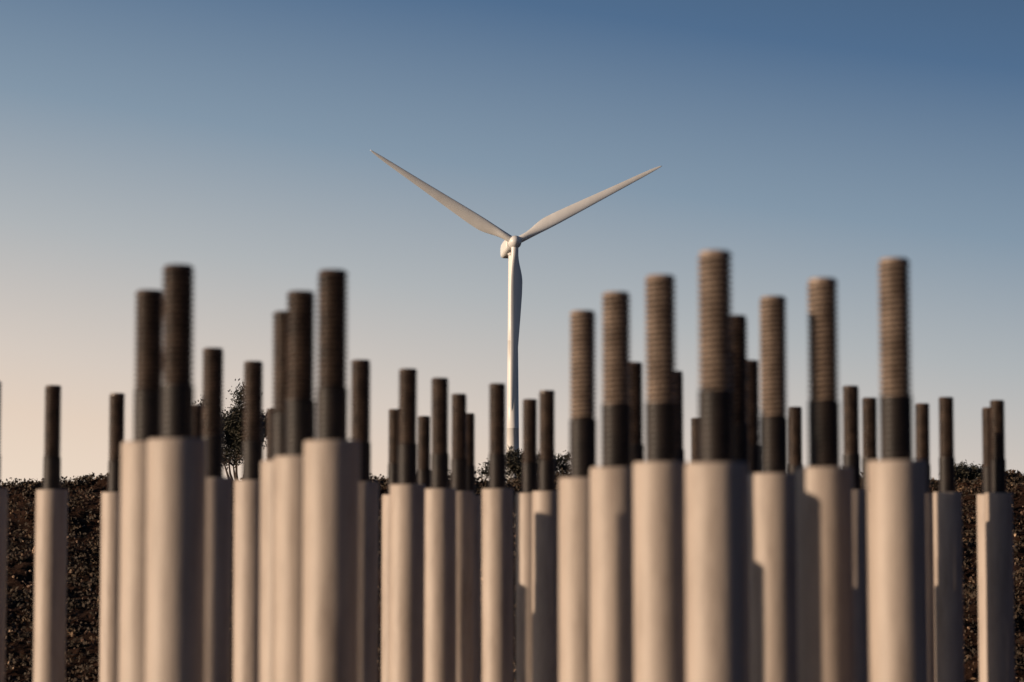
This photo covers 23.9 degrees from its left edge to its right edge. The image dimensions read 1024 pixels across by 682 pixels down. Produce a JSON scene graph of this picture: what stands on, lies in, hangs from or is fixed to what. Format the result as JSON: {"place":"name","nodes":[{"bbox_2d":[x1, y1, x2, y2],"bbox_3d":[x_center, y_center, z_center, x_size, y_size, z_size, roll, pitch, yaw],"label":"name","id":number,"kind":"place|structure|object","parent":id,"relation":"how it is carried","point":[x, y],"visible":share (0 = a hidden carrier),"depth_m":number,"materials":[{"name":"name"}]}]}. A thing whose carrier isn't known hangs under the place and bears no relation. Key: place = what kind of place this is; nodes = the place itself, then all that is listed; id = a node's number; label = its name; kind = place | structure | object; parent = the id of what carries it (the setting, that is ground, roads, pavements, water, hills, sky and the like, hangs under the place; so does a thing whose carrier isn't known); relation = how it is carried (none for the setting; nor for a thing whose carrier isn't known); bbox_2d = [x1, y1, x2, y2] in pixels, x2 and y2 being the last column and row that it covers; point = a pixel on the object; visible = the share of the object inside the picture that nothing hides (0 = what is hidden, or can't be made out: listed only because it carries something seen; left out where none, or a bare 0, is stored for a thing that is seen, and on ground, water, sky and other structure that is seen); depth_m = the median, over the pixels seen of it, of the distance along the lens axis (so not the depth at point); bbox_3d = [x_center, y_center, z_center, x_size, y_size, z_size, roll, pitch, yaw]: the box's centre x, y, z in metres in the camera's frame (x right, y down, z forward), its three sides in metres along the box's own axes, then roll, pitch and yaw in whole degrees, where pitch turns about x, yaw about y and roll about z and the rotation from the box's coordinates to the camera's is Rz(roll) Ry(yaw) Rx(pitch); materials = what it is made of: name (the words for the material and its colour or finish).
{"place":"outdoors","nodes":[
{"label":"outdoors","id":0,"kind":"place"},
{"bbox_2d":[0,0,1023,485],"label":"sky","id":1,"kind":"structure","parent":0,"point":[232,141],"materials":[{"name":"blue"}]},
{"bbox_2d":[1,470,1023,681],"bbox_3d":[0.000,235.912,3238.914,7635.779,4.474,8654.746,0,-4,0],"label":"ground","id":2,"kind":"structure","parent":0,"point":[18,570],"depth_m":21.19,"materials":[{"name":"brown soil"}]},
{"bbox_2d":[194,379,271,481],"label":"tree","id":3,"kind":"object","parent":2,"relation":"on","point":[233,429],"visible":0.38,"depth_m":99.16,"materials":[{"name":"green plant"}]},
{"bbox_2d":[0,468,1023,681],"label":"dry scrub","id":4,"kind":"object","parent":2,"relation":"on","point":[29,484],"visible":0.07,"depth_m":21.56,"materials":[{"name":"brown plant"}]},
{"bbox_2d":[371,150,661,478],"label":"wind turbine","id":5,"kind":"object","parent":2,"relation":"on","point":[510,245],"visible":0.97,"depth_m":564.93,"materials":[{"name":"paint"}]},
{"bbox_2d":[477,445,569,483],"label":"shrub","id":6,"kind":"object","parent":2,"relation":"on","point":[514,462],"visible":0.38,"depth_m":99.28,"materials":[{"name":"green plant"}]},
{"bbox_2d":[938,459,982,482],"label":"shrub","id":7,"kind":"object","parent":2,"relation":"on","point":[971,472],"visible":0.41,"depth_m":99.51,"materials":[{"name":"green plant"}]},
{"bbox_3d":[0.000,1.760,4.183,6.400,0.330,6.400,0,-4,0],"label":"concrete foundation","id":8,"kind":"object","parent":2,"relation":"on","visible":0},
{"bbox_2d":[0,382,7,681],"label":"anchor bolt","id":9,"kind":"object","parent":8,"relation":"on","point":[3,523],"visible":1,"depth_m":4.71,"materials":[{"name":"plastic"}]},
{"bbox_2d":[33,385,67,681],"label":"anchor bolt","id":10,"kind":"object","parent":8,"relation":"on","point":[50,583],"visible":1,"depth_m":4.86,"materials":[{"name":"plastic"}]},
{"bbox_2d":[99,393,124,681],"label":"anchor bolt","id":11,"kind":"object","parent":8,"relation":"on","point":[110,582],"visible":0.8,"depth_m":5.15,"materials":[{"name":"plastic"}]},
{"bbox_2d":[119,289,164,681],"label":"anchor bolt","id":12,"kind":"object","parent":8,"relation":"on","point":[146,425],"visible":0.66,"depth_m":2.81,"materials":[{"name":"plastic"}]},
{"bbox_2d":[145,264,206,681],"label":"anchor bolt","id":13,"kind":"object","parent":8,"relation":"on","point":[175,630],"visible":1,"depth_m":2.54,"materials":[{"name":"plastic"}]},
{"bbox_2d":[193,405,202,437],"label":"anchor bolt","id":14,"kind":"object","parent":8,"relation":"on","point":[198,414],"visible":0.05,"depth_m":5.74,"materials":[{"name":"metal"}]},
{"bbox_2d":[201,347,231,681],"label":"anchor bolt","id":15,"kind":"object","parent":8,"relation":"on","point":[218,574],"visible":0.74,"depth_m":3.77,"materials":[{"name":"plastic"}]},
{"bbox_2d":[233,361,263,681],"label":"anchor bolt","id":16,"kind":"object","parent":8,"relation":"on","point":[246,619],"visible":0.85,"depth_m":4.11,"materials":[{"name":"plastic"}]},
{"bbox_2d":[266,409,273,459],"bbox_3d":[-0.590,0.950,5.927,0.087,1.569,0.100,0,-4,0],"label":"anchor bolt","id":17,"kind":"object","parent":8,"relation":"on","point":[269,433],"visible":0.15,"depth_m":5.97,"materials":[{"name":"metal"}]},
{"bbox_2d":[259,311,288,681],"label":"anchor bolt","id":18,"kind":"object","parent":8,"relation":"on","point":[279,390],"visible":0.31,"depth_m":3.11,"materials":[{"name":"plastic"}]},
{"bbox_2d":[272,290,315,681],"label":"anchor bolt","id":19,"kind":"object","parent":8,"relation":"on","point":[288,545],"visible":0.76,"depth_m":2.83,"materials":[{"name":"plastic"}]},
{"bbox_2d":[302,269,359,681],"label":"anchor bolt","id":20,"kind":"object","parent":8,"relation":"on","point":[331,548],"visible":1,"depth_m":2.67,"materials":[{"name":"plastic"}]},
{"bbox_2d":[350,359,378,681],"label":"anchor bolt","id":21,"kind":"object","parent":8,"relation":"on","point":[369,546],"visible":0.62,"depth_m":4.08,"materials":[{"name":"plastic"}]},
{"bbox_2d":[381,409,399,681],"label":"anchor bolt","id":22,"kind":"object","parent":8,"relation":"on","point":[393,426],"visible":0.47,"depth_m":5.94,"materials":[{"name":"plastic"}]},
{"bbox_2d":[389,368,424,681],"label":"anchor bolt","id":23,"kind":"object","parent":8,"relation":"on","point":[407,584],"visible":1,"depth_m":4.30,"materials":[{"name":"plastic"}]},
{"bbox_2d":[417,416,430,488],"bbox_3d":[-0.232,0.980,6.324,0.100,1.568,0.087,0,-4,0],"label":"anchor bolt","id":24,"kind":"object","parent":8,"relation":"on","point":[423,466],"visible":0.31,"depth_m":6.36,"materials":[{"name":"metal"}]},
{"bbox_2d":[424,378,455,681],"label":"anchor bolt","id":25,"kind":"object","parent":8,"relation":"on","point":[440,592],"visible":1,"depth_m":4.59,"materials":[{"name":"plastic"}]},
{"bbox_2d":[451,394,473,681],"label":"anchor bolt","id":26,"kind":"object","parent":8,"relation":"on","point":[464,570],"visible":0.83,"depth_m":5.19,"materials":[{"name":"plastic"}]},
{"bbox_2d":[466,413,480,681],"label":"anchor bolt","id":27,"kind":"object","parent":8,"relation":"on","point":[470,444],"visible":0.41,"depth_m":6.18,"materials":[{"name":"plastic"}]},
{"bbox_2d":[482,383,513,681],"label":"anchor bolt","id":28,"kind":"object","parent":8,"relation":"on","point":[497,594],"visible":1,"depth_m":4.79,"materials":[{"name":"plastic"}]},
{"bbox_2d":[516,399,537,681],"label":"anchor bolt","id":29,"kind":"object","parent":8,"relation":"on","point":[524,572],"visible":0.81,"depth_m":5.42,"materials":[{"name":"plastic"}]},
{"bbox_2d":[532,390,558,681],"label":"anchor bolt","id":30,"kind":"object","parent":8,"relation":"on","point":[545,582],"visible":1,"depth_m":5.04,"materials":[{"name":"plastic"}]},
{"bbox_2d":[559,310,596,681],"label":"anchor bolt","id":31,"kind":"object","parent":8,"relation":"on","point":[574,576],"visible":0.76,"depth_m":3.11,"materials":[{"name":"plastic"}]},
{"bbox_2d":[590,291,633,681],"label":"anchor bolt","id":32,"kind":"object","parent":8,"relation":"on","point":[611,584],"visible":1,"depth_m":2.83,"materials":[{"name":"plastic"}]},
{"bbox_2d":[628,362,643,466],"bbox_3d":[0.211,0.819,4.122,0.092,1.568,0.099,0,-4,0],"label":"anchor bolt","id":33,"kind":"object","parent":8,"relation":"on","point":[636,402],"visible":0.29,"depth_m":4.16,"materials":[{"name":"metal"}]},
{"bbox_2d":[633,274,688,681],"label":"anchor bolt","id":34,"kind":"object","parent":8,"relation":"on","point":[659,571],"visible":1,"depth_m":2.63,"materials":[{"name":"plastic"}]},
{"bbox_2d":[674,371,684,461],"bbox_3d":[0.298,0.837,4.360,0.092,1.567,0.099,0,-4,0],"label":"anchor bolt","id":35,"kind":"object","parent":8,"relation":"on","point":[679,379],"visible":0.16,"depth_m":4.40,"materials":[{"name":"metal"}]},
{"bbox_2d":[691,418,698,461],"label":"anchor bolt","id":36,"kind":"object","parent":8,"relation":"on","point":[694,440],"visible":0.12,"depth_m":6.47,"materials":[{"name":"metal"}]},
{"bbox_2d":[685,250,749,681],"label":"anchor bolt","id":37,"kind":"object","parent":8,"relation":"on","point":[717,562],"visible":1,"depth_m":2.40,"materials":[{"name":"plastic"}]},
{"bbox_2d":[730,315,749,672],"bbox_3d":[0.296,0.748,3.156,0.100,1.568,0.091,0,-4,0],"label":"anchor bolt","id":38,"kind":"object","parent":8,"relation":"on","point":[739,367],"visible":0.28,"depth_m":3.19,"materials":[{"name":"plastic"}]},
{"bbox_2d":[746,360,759,473],"bbox_3d":[0.406,0.815,4.071,0.092,1.568,0.099,0,-4,0],"label":"anchor bolt","id":39,"kind":"object","parent":8,"relation":"on","point":[753,416],"visible":0.18,"depth_m":4.11,"materials":[{"name":"plastic"}]},
{"bbox_2d":[749,296,797,681],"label":"anchor bolt","id":40,"kind":"object","parent":8,"relation":"on","point":[773,575],"visible":1,"depth_m":2.99,"materials":[{"name":"plastic"}]},
{"bbox_2d":[788,407,802,472],"bbox_3d":[0.683,0.941,5.787,0.099,1.567,0.094,0,-4,0],"label":"anchor bolt","id":41,"kind":"object","parent":8,"relation":"on","point":[795,437],"visible":0.28,"depth_m":5.83,"materials":[{"name":"metal"}]},
{"bbox_2d":[796,277,854,681],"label":"anchor bolt","id":42,"kind":"object","parent":8,"relation":"on","point":[825,572],"visible":1,"depth_m":2.68,"materials":[{"name":"plastic"}]},
{"bbox_2d":[842,385,869,681],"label":"anchor bolt","id":43,"kind":"object","parent":8,"relation":"on","point":[851,456],"visible":0.66,"depth_m":4.89,"materials":[{"name":"plastic"}]},
{"bbox_2d":[861,397,877,652],"bbox_3d":[0.801,0.909,5.369,0.099,1.569,0.092,0,-4,0],"label":"anchor bolt","id":44,"kind":"object","parent":8,"relation":"on","point":[869,432],"visible":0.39,"depth_m":5.41,"materials":[{"name":"plastic"}]},
{"bbox_2d":[867,257,929,681],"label":"anchor bolt","id":45,"kind":"object","parent":8,"relation":"on","point":[898,564],"visible":1,"depth_m":2.57,"materials":[{"name":"plastic"}]},
{"bbox_2d":[915,403,934,681],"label":"anchor bolt","id":46,"kind":"object","parent":8,"relation":"on","point":[922,443],"visible":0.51,"depth_m":5.62,"materials":[{"name":"plastic"}]},
{"bbox_2d":[933,397,963,681],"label":"anchor bolt","id":47,"kind":"object","parent":8,"relation":"on","point":[948,584],"visible":1,"depth_m":5.33,"materials":[{"name":"plastic"}]},
{"bbox_2d":[977,407,990,681],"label":"anchor bolt","id":48,"kind":"object","parent":8,"relation":"on","point":[986,448],"visible":0.38,"depth_m":5.84,"materials":[{"name":"plastic"}]},
{"bbox_2d":[984,400,1014,681],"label":"anchor bolt","id":49,"kind":"object","parent":8,"relation":"on","point":[999,581],"visible":1,"depth_m":5.49,"materials":[{"name":"plastic"}]}
]}

